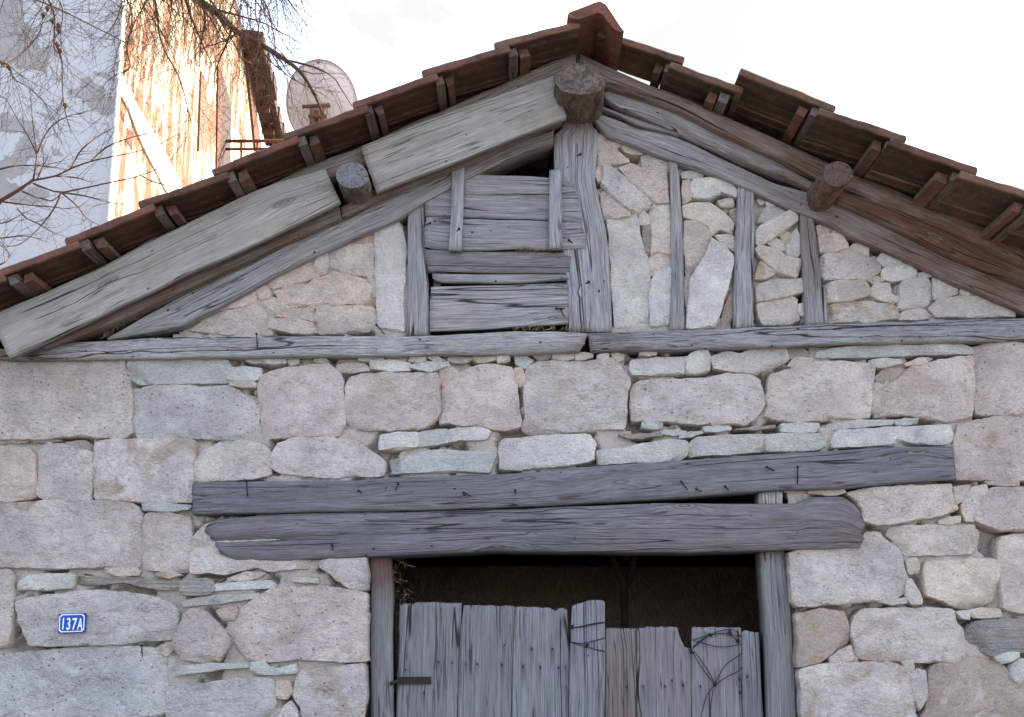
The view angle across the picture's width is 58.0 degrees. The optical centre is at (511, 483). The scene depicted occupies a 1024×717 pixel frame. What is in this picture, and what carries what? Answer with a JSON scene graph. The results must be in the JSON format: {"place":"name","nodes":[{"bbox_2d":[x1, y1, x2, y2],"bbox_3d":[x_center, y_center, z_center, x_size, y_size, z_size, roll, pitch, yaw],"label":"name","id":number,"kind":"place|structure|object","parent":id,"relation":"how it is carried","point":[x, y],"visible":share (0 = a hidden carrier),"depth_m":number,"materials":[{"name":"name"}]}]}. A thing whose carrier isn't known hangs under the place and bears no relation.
{"place":"outdoors","nodes":[
{"label":"outdoors","id":0,"kind":"place"},
{"bbox_2d":[0,0,285,268],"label":"plastered house","id":1,"kind":"structure","parent":0,"point":[126,166],"depth_m":9.91,"materials":[{"name":"grey paint"}]},
{"bbox_2d":[221,73,231,165],"bbox_3d":[-4.995,-5.907,16.128,0.010,1.879,1.368,1,-10,-8],"label":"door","id":2,"kind":"structure","parent":1,"relation":"in","point":[226,153],"depth_m":16.00,"materials":[{"name":"paint"}]},
{"bbox_2d":[0,1,1023,716],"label":"stone barn","id":3,"kind":"structure","parent":0,"point":[284,421],"depth_m":4.72,"materials":[{"name":"grey stone"}]},
{"bbox_2d":[58,613,86,632],"bbox_3d":[-2.158,0.685,4.533,0.135,0.098,0.018,0,-10,0],"label":"house number plate","id":4,"kind":"object","parent":3,"relation":"attached to","point":[72,623],"visible":1,"depth_m":4.53,"materials":[{"name":"blue metal"}]},
{"bbox_2d":[286,59,357,129],"bbox_3d":[-1.697,-3.176,8.214,0.662,1.260,0.435,0,-10,0],"label":"satellite dish","id":5,"kind":"object","parent":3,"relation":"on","point":[312,115],"visible":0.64,"depth_m":8.13,"materials":[{"name":"paint"}]},
{"bbox_2d":[390,600,762,716],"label":"door","id":6,"kind":"structure","parent":3,"relation":"in","point":[647,671],"depth_m":4.59,"materials":[{"name":"grey wood"}]},
{"bbox_2d":[393,566,761,716],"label":"hay stack","id":7,"kind":"object","parent":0,"point":[601,580],"visible":0.3,"depth_m":5.85,"materials":[{"name":"brown plant"}]},
{"bbox_2d":[393,559,757,711],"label":"straw wisps","id":8,"kind":"object","parent":7,"relation":"on","point":[422,583],"visible":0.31,"depth_m":5.58,"materials":[{"name":"brown plant"}]},
{"bbox_2d":[236,0,1023,189],"label":"sky","id":9,"kind":"structure","parent":0,"point":[946,76],"materials":[{"name":"white"}]},
{"bbox_3d":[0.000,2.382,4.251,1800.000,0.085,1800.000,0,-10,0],"label":"ground","id":10,"kind":"structure","parent":0,"visible":0},
{"bbox_2d":[0,74,192,267],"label":"young bare tree","id":11,"kind":"object","parent":10,"relation":"on","point":[11,194],"visible":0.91,"depth_m":7.75,"materials":[{"name":"brown plant"}]},
{"bbox_2d":[0,0,358,202],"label":"bare tree","id":12,"kind":"object","parent":10,"relation":"on","point":[214,12],"visible":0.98,"depth_m":7.30,"materials":[{"name":"brown plant"}]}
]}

